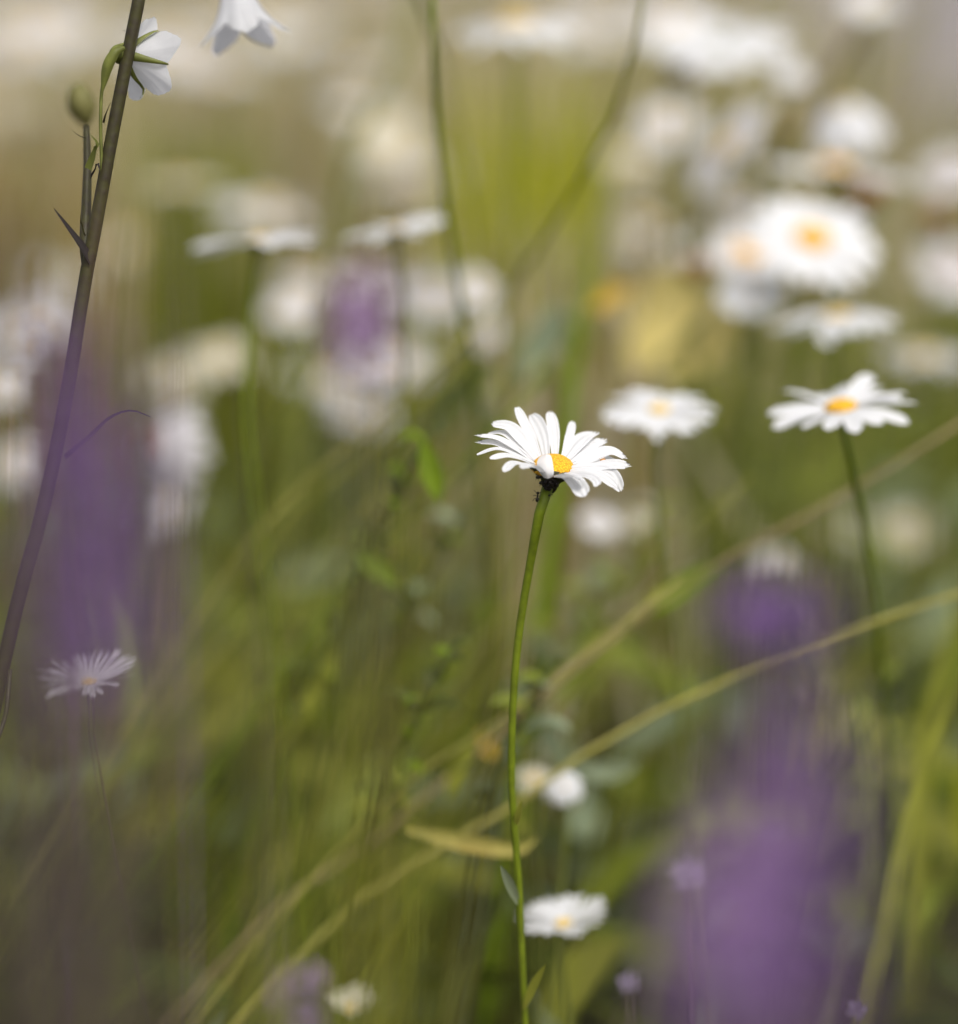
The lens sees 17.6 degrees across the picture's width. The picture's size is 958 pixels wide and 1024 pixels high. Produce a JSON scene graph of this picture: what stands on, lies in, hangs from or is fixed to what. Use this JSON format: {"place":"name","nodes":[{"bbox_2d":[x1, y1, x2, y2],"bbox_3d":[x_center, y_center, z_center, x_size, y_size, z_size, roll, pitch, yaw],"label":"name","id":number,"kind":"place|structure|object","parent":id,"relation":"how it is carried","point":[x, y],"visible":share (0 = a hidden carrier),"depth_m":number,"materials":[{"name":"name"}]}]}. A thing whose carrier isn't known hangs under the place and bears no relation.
{"place":"outdoors","nodes":[
{"label":"outdoors","id":0,"kind":"place"},
{"bbox_2d":[0,457,512,1023],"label":"pale grass","id":1,"kind":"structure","parent":0,"point":[372,939],"depth_m":0.64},
{"bbox_2d":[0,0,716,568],"bbox_3d":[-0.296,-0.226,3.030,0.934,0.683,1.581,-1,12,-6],"label":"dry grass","id":2,"kind":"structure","parent":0,"point":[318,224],"depth_m":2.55,"materials":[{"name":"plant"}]},
{"bbox_2d":[18,360,909,1023],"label":"foreground grass","id":3,"kind":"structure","parent":0,"point":[464,944],"depth_m":0.68,"materials":[{"name":"plant"}]},
{"bbox_2d":[0,498,348,1023],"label":"foreground foliage","id":4,"kind":"object","parent":3,"relation":"attached to","point":[54,1008],"visible":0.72,"depth_m":0.62,"materials":[{"name":"green plant"}]},
{"bbox_2d":[660,675,951,1023],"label":"foreground growth","id":5,"kind":"object","parent":3,"relation":"attached to","point":[882,991],"visible":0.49,"depth_m":0.66,"materials":[{"name":"green plant"}]},
{"bbox_2d":[0,0,957,581],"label":"grass","id":6,"kind":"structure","parent":0,"point":[738,90],"depth_m":2.74,"materials":[{"name":"plant"}]},
{"bbox_2d":[0,139,957,1023],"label":"meadow grass","id":7,"kind":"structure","parent":0,"point":[816,547],"depth_m":1.67,"materials":[{"name":"plant"}]},
{"bbox_2d":[0,305,957,1005],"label":"leafy growth","id":8,"kind":"object","parent":7,"relation":"on","point":[552,743],"visible":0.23,"depth_m":1.52,"materials":[{"name":"green plant"}]},
{"bbox_2d":[827,690,875,1023],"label":"grass stalk","id":9,"kind":"object","parent":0,"point":[857,920],"depth_m":0.80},
{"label":"ground","id":10,"kind":"structure","parent":0,"visible":0},
{"bbox_2d":[0,216,36,1019],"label":"lavender","id":11,"kind":"object","parent":10,"relation":"on","point":[14,291],"visible":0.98,"depth_m":0.58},
{"bbox_2d":[0,691,40,1023],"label":"lavender","id":12,"kind":"object","parent":10,"relation":"on","point":[14,743],"visible":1,"depth_m":0.48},
{"bbox_2d":[3,513,53,1023],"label":"lavender","id":13,"kind":"object","parent":10,"relation":"on","point":[27,591],"visible":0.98,"depth_m":0.52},
{"bbox_2d":[0,13,92,262],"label":"daisy","id":14,"kind":"object","parent":10,"relation":"on","point":[28,35],"visible":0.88,"depth_m":2.10,"materials":[{"name":"white plant"}]},
{"bbox_2d":[30,306,84,1014],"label":"lavender","id":15,"kind":"object","parent":10,"relation":"on","point":[55,387],"visible":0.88,"depth_m":0.60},
{"bbox_2d":[0,93,118,805],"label":"grass clump","id":16,"kind":"object","parent":10,"relation":"on","point":[23,422],"visible":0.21,"depth_m":1.90,"materials":[{"name":"plant"}]},
{"bbox_2d":[26,0,121,284],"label":"daisy","id":17,"kind":"object","parent":10,"relation":"on","point":[57,12],"visible":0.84,"depth_m":2.30,"materials":[{"name":"white plant"}]},
{"bbox_2d":[59,330,96,920],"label":"lavender","id":18,"kind":"object","parent":10,"relation":"on","point":[75,405],"visible":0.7,"depth_m":0.60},
{"bbox_2d":[0,0,180,723],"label":"bellflower plant","id":19,"kind":"object","parent":10,"relation":"on","point":[142,54],"visible":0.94,"depth_m":1.00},
{"bbox_2d":[42,367,142,1023],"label":"lavender","id":20,"kind":"object","parent":10,"relation":"on","point":[93,477],"visible":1,"depth_m":0.47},
{"bbox_2d":[96,206,130,941],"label":"grass stalk","id":21,"kind":"object","parent":10,"relation":"on","point":[103,747],"depth_m":0.62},
{"bbox_2d":[94,452,159,1023],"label":"lavender","id":22,"kind":"object","parent":10,"relation":"on","point":[126,507],"visible":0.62,"depth_m":0.50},
{"bbox_2d":[14,21,316,1023],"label":"dry stems","id":23,"kind":"object","parent":10,"relation":"on","point":[174,733],"visible":0.74,"depth_m":0.77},
{"bbox_2d":[109,27,222,229],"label":"daisy","id":24,"kind":"object","parent":10,"relation":"on","point":[176,62],"visible":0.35,"depth_m":2.20,"materials":[{"name":"white plant"}]},
{"bbox_2d":[134,408,222,984],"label":"daisy","id":25,"kind":"object","parent":10,"relation":"on","point":[151,449],"visible":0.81,"depth_m":1.42,"materials":[{"name":"white plant"}]},
{"bbox_2d":[66,95,306,920],"bbox_3d":[-0.165,0.053,1.895,0.166,0.609,0.228,8,15,35],"label":"grass clump","id":26,"kind":"object","parent":10,"relation":"on","point":[149,318],"visible":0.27,"depth_m":1.82,"materials":[{"name":"green plant"}]},
{"bbox_2d":[183,338,255,862],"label":"daisy","id":27,"kind":"object","parent":10,"relation":"on","point":[220,358],"visible":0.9,"depth_m":1.61,"materials":[{"name":"beige plant"}]},
{"bbox_2d":[172,66,270,326],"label":"daisy","id":28,"kind":"object","parent":10,"relation":"on","point":[220,76],"visible":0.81,"depth_m":1.90,"materials":[{"name":"white plant"}]},
{"bbox_2d":[1,357,477,948],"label":"grass stalk","id":29,"kind":"object","parent":10,"relation":"on","point":[139,737],"depth_m":1.18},
{"bbox_2d":[192,233,326,996],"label":"daisy","id":30,"kind":"object","parent":10,"relation":"on","point":[257,243],"visible":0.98,"depth_m":1.23,"materials":[{"name":"white plant"}]},
{"bbox_2d":[211,193,322,784],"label":"daisy","id":31,"kind":"object","parent":10,"relation":"on","point":[266,210],"visible":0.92,"depth_m":1.76,"materials":[{"name":"white plant"}]},
{"bbox_2d":[99,77,447,1023],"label":"dry wisps","id":32,"kind":"object","parent":10,"relation":"on","point":[391,761],"visible":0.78,"depth_m":0.79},
{"bbox_2d":[240,15,332,388],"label":"daisy","id":33,"kind":"object","parent":10,"relation":"on","point":[299,34],"visible":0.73,"depth_m":2.30,"materials":[{"name":"white plant"}]},
{"bbox_2d":[42,347,559,1000],"bbox_3d":[-0.174,0.200,1.375,0.430,0.538,0.002,-3,12,-13],"label":"grass stalk","id":34,"kind":"object","parent":10,"relation":"on","point":[210,765],"depth_m":1.37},
{"bbox_2d":[518,303,564,380],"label":"leaf","id":35,"kind":"object","parent":34,"relation":"attached to","point":[544,337],"visible":0.98,"depth_m":1.35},
{"bbox_2d":[264,292,355,926],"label":"daisy","id":36,"kind":"object","parent":10,"relation":"on","point":[294,311],"visible":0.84,"depth_m":1.61,"materials":[{"name":"white plant"}]},
{"bbox_2d":[207,0,413,974],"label":"grass stalk","id":37,"kind":"object","parent":10,"relation":"on","point":[282,540],"depth_m":1.50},
{"bbox_2d":[228,547,394,1023],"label":"leafy plant","id":38,"kind":"object","parent":10,"relation":"on","point":[302,691],"visible":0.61,"depth_m":1.21,"materials":[{"name":"green plant"}]},
{"bbox_2d":[281,361,376,702],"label":"daisy","id":39,"kind":"object","parent":10,"relation":"on","point":[340,387],"visible":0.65,"depth_m":1.75,"materials":[{"name":"white plant"}]},
{"bbox_2d":[200,0,495,540],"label":"bellflower","id":40,"kind":"object","parent":10,"relation":"on","point":[250,19],"visible":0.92,"depth_m":1.07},
{"bbox_2d":[309,59,404,471],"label":"daisy","id":41,"kind":"object","parent":10,"relation":"on","point":[354,74],"visible":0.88,"depth_m":2.10,"materials":[{"name":"white plant"}]},
{"bbox_2d":[265,424,449,1023],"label":"leafy plant","id":42,"kind":"object","parent":10,"relation":"on","point":[404,477],"visible":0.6,"depth_m":1.19,"materials":[{"name":"green plant"}]},
{"bbox_2d":[329,266,392,1023],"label":"lavender","id":43,"kind":"object","parent":10,"relation":"on","point":[367,352],"visible":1,"depth_m":0.63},
{"bbox_2d":[344,113,421,653],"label":"daisy","id":44,"kind":"object","parent":10,"relation":"on","point":[386,138],"visible":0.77,"depth_m":1.90,"materials":[{"name":"beige plant"}]},
{"bbox_2d":[342,214,444,1023],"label":"daisy","id":45,"kind":"object","parent":10,"relation":"on","point":[395,232],"visible":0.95,"depth_m":1.25,"materials":[{"name":"white plant"}]},
{"bbox_2d":[349,342,441,671],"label":"daisy","id":46,"kind":"object","parent":10,"relation":"on","point":[387,372],"visible":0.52,"depth_m":1.70,"materials":[{"name":"white plant"}]},
{"bbox_2d":[331,505,473,955],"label":"leafy plant","id":47,"kind":"object","parent":10,"relation":"on","point":[444,539],"visible":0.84,"depth_m":1.24,"materials":[{"name":"green plant"}]},
{"bbox_2d":[329,635,476,1023],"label":"leafy plant","id":48,"kind":"object","parent":10,"relation":"on","point":[436,673],"visible":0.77,"depth_m":1.13,"materials":[{"name":"green plant"}]},
{"bbox_2d":[405,273,464,590],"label":"daisy","id":49,"kind":"object","parent":10,"relation":"on","point":[434,296],"visible":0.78,"depth_m":1.50,"materials":[{"name":"white plant"}]},
{"bbox_2d":[379,334,565,944],"bbox_3d":[-0.029,0.178,1.464,0.137,0.544,0.041,0,12,0],"label":"leafy plant","id":50,"kind":"object","parent":10,"relation":"on","point":[490,402],"visible":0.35,"depth_m":1.43,"materials":[{"name":"green plant"}]},
{"bbox_2d":[456,267,498,954],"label":"daisy","id":51,"kind":"object","parent":10,"relation":"on","point":[479,289],"visible":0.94,"depth_m":1.47,"materials":[{"name":"white plant"}]},
{"bbox_2d":[0,369,957,1023],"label":"ground cover","id":52,"kind":"object","parent":10,"relation":"on","point":[630,865],"visible":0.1,"depth_m":1.41,"materials":[{"name":"green plant"}]},
{"bbox_2d":[0,0,957,219],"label":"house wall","id":53,"kind":"structure","parent":10,"relation":"on","point":[948,55],"depth_m":6.44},
{"bbox_2d":[429,0,531,934],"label":"grass stalk","id":54,"kind":"object","parent":10,"relation":"on","point":[491,553],"depth_m":1.23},
{"bbox_2d":[380,41,618,956],"bbox_3d":[0.042,0.060,1.777,0.188,0.644,0.291,-8,14,-32],"label":"grass clump","id":55,"kind":"object","parent":10,"relation":"on","point":[549,187],"visible":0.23,"depth_m":1.71,"materials":[{"name":"green plant"}]},
{"bbox_2d":[441,654,570,1023],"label":"leafy plant","id":56,"kind":"object","parent":10,"relation":"on","point":[553,720],"visible":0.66,"depth_m":1.14,"materials":[{"name":"green plant"}]},
{"bbox_2d":[452,12,583,1022],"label":"daisy","id":57,"kind":"object","parent":10,"relation":"on","point":[517,26],"visible":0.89,"depth_m":1.42,"materials":[{"name":"white plant"}]},
{"bbox_2d":[426,267,614,936],"bbox_3d":[-0.004,0.159,1.511,0.136,0.561,0.032,0,12,0],"label":"leafy plant","id":58,"kind":"object","parent":10,"relation":"on","point":[569,328],"visible":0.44,"depth_m":1.47,"materials":[{"name":"green plant"}]},
{"bbox_2d":[480,227,592,1023],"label":"tall grass","id":59,"kind":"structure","parent":10,"relation":"on","point":[554,518],"depth_m":1.31,"materials":[{"name":"green plant"}]},
{"bbox_2d":[470,569,607,941],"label":"leafy plant","id":60,"kind":"object","parent":10,"relation":"on","point":[595,577],"visible":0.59,"depth_m":1.30,"materials":[{"name":"green plant"}]},
{"bbox_2d":[475,407,630,1003],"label":"daisy","id":61,"kind":"object","parent":10,"relation":"on","point":[575,461],"visible":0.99,"depth_m":1.01,"materials":[{"name":"white plant"}]},
{"bbox_2d":[162,423,957,1023],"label":"grass stalk","id":62,"kind":"object","parent":10,"relation":"on","point":[478,751],"depth_m":1.17,"materials":[{"name":"green plant"}]},
{"bbox_2d":[544,771,581,1020],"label":"daisy","id":63,"kind":"object","parent":10,"relation":"on","point":[563,789],"visible":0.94,"depth_m":1.18,"materials":[{"name":"white plant"}]},
{"bbox_2d":[524,894,605,1023],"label":"daisy","id":64,"kind":"object","parent":10,"relation":"on","point":[556,915],"visible":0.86,"depth_m":1.12,"materials":[{"name":"white plant"}]},
{"bbox_2d":[496,0,644,1023],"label":"grass stalk","id":65,"kind":"object","parent":10,"relation":"on","point":[505,391],"depth_m":1.29,"materials":[{"name":"green plant"}]},
{"bbox_2d":[563,507,617,894],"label":"daisy","id":66,"kind":"object","parent":10,"relation":"on","point":[597,521],"visible":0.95,"depth_m":1.36,"materials":[{"name":"white plant"}]},
{"bbox_2d":[501,494,682,1023],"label":"leafy plant","id":67,"kind":"object","parent":10,"relation":"on","point":[610,570],"visible":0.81,"depth_m":1.32,"materials":[{"name":"green plant"}]},
{"bbox_2d":[234,592,957,1023],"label":"grass stalk","id":68,"kind":"object","parent":10,"relation":"on","point":[300,956],"depth_m":1.14,"materials":[{"name":"green plant"}]},
{"bbox_2d":[556,21,655,259],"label":"daisy","id":69,"kind":"object","parent":10,"relation":"on","point":[608,34],"visible":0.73,"depth_m":2.19,"materials":[{"name":"white plant"}]},
{"bbox_2d":[599,145,656,542],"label":"daisy","id":70,"kind":"object","parent":10,"relation":"on","point":[630,161],"visible":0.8,"depth_m":1.80,"materials":[{"name":"beige plant"}]},
{"bbox_2d":[389,175,867,1023],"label":"grass clump","id":71,"kind":"object","parent":10,"relation":"on","point":[603,497],"visible":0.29,"depth_m":1.63,"materials":[{"name":"plant"}]},
{"bbox_2d":[619,917,659,1023],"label":"lavender","id":72,"kind":"object","parent":10,"relation":"on","point":[640,992],"visible":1,"depth_m":0.47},
{"bbox_2d":[602,389,717,926],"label":"daisy","id":73,"kind":"object","parent":10,"relation":"on","point":[657,414],"visible":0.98,"depth_m":1.18,"materials":[{"name":"white plant"}]},
{"bbox_2d":[633,100,703,674],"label":"daisy","id":74,"kind":"object","parent":10,"relation":"on","point":[661,122],"visible":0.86,"depth_m":1.61,"materials":[{"name":"white plant"}]},
{"bbox_2d":[631,0,713,614],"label":"daisy","id":75,"kind":"object","parent":10,"relation":"on","point":[664,16],"visible":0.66,"depth_m":1.71,"materials":[{"name":"white plant"}]},
{"bbox_2d":[667,65,707,851],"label":"spent daisy","id":76,"kind":"object","parent":10,"relation":"on","point":[681,77],"visible":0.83,"depth_m":1.53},
{"bbox_2d":[679,257,717,790],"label":"spent daisy","id":77,"kind":"object","parent":10,"relation":"on","point":[694,270],"visible":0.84,"depth_m":1.47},
{"bbox_2d":[669,835,733,1023],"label":"lavender","id":78,"kind":"object","parent":10,"relation":"on","point":[694,900],"visible":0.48,"depth_m":0.48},
{"bbox_2d":[649,13,791,1018],"bbox_3d":[0.120,0.089,1.568,0.075,0.674,0.066,0,12,0],"label":"daisy","id":79,"kind":"object","parent":10,"relation":"on","point":[721,41],"visible":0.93,"depth_m":1.50,"materials":[{"name":"white plant"}]},
{"bbox_2d":[681,771,778,1023],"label":"lavender","id":80,"kind":"object","parent":10,"relation":"on","point":[722,968],"visible":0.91,"depth_m":0.44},
{"bbox_2d":[689,101,773,860],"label":"daisy","id":81,"kind":"object","parent":10,"relation":"on","point":[736,135],"visible":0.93,"depth_m":1.47,"materials":[{"name":"white plant"}]},
{"bbox_2d":[699,187,775,798],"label":"daisy","id":82,"kind":"object","parent":10,"relation":"on","point":[740,205],"visible":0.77,"depth_m":1.57,"materials":[{"name":"white plant"}]},
{"bbox_2d":[706,223,786,810],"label":"daisy","id":83,"kind":"object","parent":10,"relation":"on","point":[735,252],"visible":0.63,"depth_m":1.41,"materials":[{"name":"white plant"}]},
{"bbox_2d":[630,283,715,372],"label":"leaf","id":84,"kind":"object","parent":83,"relation":"attached to","point":[670,322],"visible":1,"depth_m":1.42,"materials":[{"name":"plant"}]},
{"bbox_2d":[613,0,884,747],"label":"grass stalk","id":85,"kind":"object","parent":10,"relation":"on","point":[658,241],"depth_m":1.69,"materials":[{"name":"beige plant"}]},
{"bbox_2d":[714,273,787,871],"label":"daisy","id":86,"kind":"object","parent":10,"relation":"on","point":[755,295],"visible":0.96,"depth_m":1.36,"materials":[{"name":"white plant"}]},
{"bbox_2d":[695,55,811,800],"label":"daisy","id":87,"kind":"object","parent":10,"relation":"on","point":[787,74],"visible":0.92,"depth_m":1.51,"materials":[{"name":"white plant"}]},
{"bbox_2d":[719,582,789,1023],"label":"lavender","id":88,"kind":"object","parent":10,"relation":"on","point":[746,603],"visible":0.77,"depth_m":0.62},
{"bbox_2d":[736,758,826,1023],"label":"lavender","id":89,"kind":"object","parent":10,"relation":"on","point":[771,927],"visible":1,"depth_m":0.42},
{"bbox_2d":[756,635,815,1023],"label":"lavender","id":90,"kind":"object","parent":10,"relation":"on","point":[788,706],"visible":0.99,"depth_m":0.54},
{"bbox_2d":[770,119,805,716],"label":"spent daisy","id":91,"kind":"object","parent":10,"relation":"on","point":[787,134],"visible":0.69,"depth_m":1.52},
{"bbox_2d":[725,195,880,1021],"bbox_3d":[0.136,0.160,1.405,0.077,0.604,0.059,0,12,0],"label":"daisy","id":92,"kind":"object","parent":10,"relation":"on","point":[823,240],"visible":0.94,"depth_m":1.34,"materials":[{"name":"white plant"}]},
{"bbox_2d":[765,575,841,1023],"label":"lavender","id":93,"kind":"object","parent":10,"relation":"on","point":[787,597],"visible":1,"depth_m":0.60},
{"bbox_2d":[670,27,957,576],"bbox_3d":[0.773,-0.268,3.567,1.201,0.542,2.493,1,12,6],"label":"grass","id":94,"kind":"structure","parent":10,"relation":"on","point":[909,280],"depth_m":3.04,"materials":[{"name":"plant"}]},
{"bbox_2d":[737,159,909,1016],"bbox_3d":[0.155,0.137,1.487,0.086,0.613,0.074,0,12,0],"label":"daisy","id":95,"kind":"object","parent":10,"relation":"on","point":[833,170],"visible":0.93,"depth_m":1.43,"materials":[{"name":"white plant"}]},
{"bbox_2d":[794,720,865,1023],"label":"lavender","id":96,"kind":"object","parent":10,"relation":"on","point":[819,911],"visible":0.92,"depth_m":0.45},
{"bbox_2d":[766,306,906,1011],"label":"daisy","id":97,"kind":"object","parent":10,"relation":"on","point":[836,322],"visible":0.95,"depth_m":1.28,"materials":[{"name":"white plant"}]},
{"bbox_2d":[768,374,916,1023],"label":"daisy","id":98,"kind":"object","parent":10,"relation":"on","point":[844,410],"visible":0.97,"depth_m":1.11,"materials":[{"name":"white plant"}]},
{"bbox_2d":[809,102,888,756],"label":"daisy","id":99,"kind":"object","parent":10,"relation":"on","point":[848,125],"visible":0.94,"depth_m":1.46,"materials":[{"name":"white plant"}]},
{"bbox_2d":[784,657,914,953],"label":"leafy plant","id":100,"kind":"object","parent":10,"relation":"on","point":[897,670],"visible":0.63,"depth_m":1.26,"materials":[{"name":"green plant"}]},
{"bbox_2d":[807,0,899,977],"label":"daisy","id":101,"kind":"object","parent":10,"relation":"on","point":[868,10],"visible":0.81,"depth_m":1.51,"materials":[{"name":"white plant"}]},
{"bbox_2d":[842,180,885,1008],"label":"spent daisy","id":102,"kind":"object","parent":10,"relation":"on","point":[866,197],"visible":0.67,"depth_m":1.51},
{"bbox_2d":[852,679,957,1023],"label":"tall grass","id":103,"kind":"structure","parent":10,"relation":"on","point":[907,825],"depth_m":1.14,"materials":[{"name":"green plant"}]},
{"bbox_2d":[881,509,937,996],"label":"daisy","id":104,"kind":"object","parent":10,"relation":"on","point":[894,524],"visible":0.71,"depth_m":1.65,"materials":[{"name":"beige plant"}]},
{"bbox_2d":[878,347,957,990],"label":"daisy","id":105,"kind":"object","parent":10,"relation":"on","point":[923,358],"visible":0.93,"depth_m":1.53,"materials":[{"name":"white plant"}]},
{"bbox_2d":[902,577,954,1013],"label":"tall grass","id":106,"kind":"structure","parent":10,"relation":"on","point":[917,875],"depth_m":1.25,"materials":[{"name":"green plant"}]},
{"bbox_2d":[913,236,957,805],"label":"daisy","id":107,"kind":"object","parent":10,"relation":"on","point":[942,272],"visible":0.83,"depth_m":1.60,"materials":[{"name":"white plant"}]},
{"bbox_2d":[915,146,957,731],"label":"daisy","id":108,"kind":"object","parent":10,"relation":"on","point":[943,180],"visible":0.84,"depth_m":1.63,"materials":[{"name":"white plant"}]},
{"bbox_2d":[919,208,955,735],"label":"spent daisy","id":109,"kind":"object","parent":10,"relation":"on","point":[936,222],"visible":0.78,"depth_m":1.61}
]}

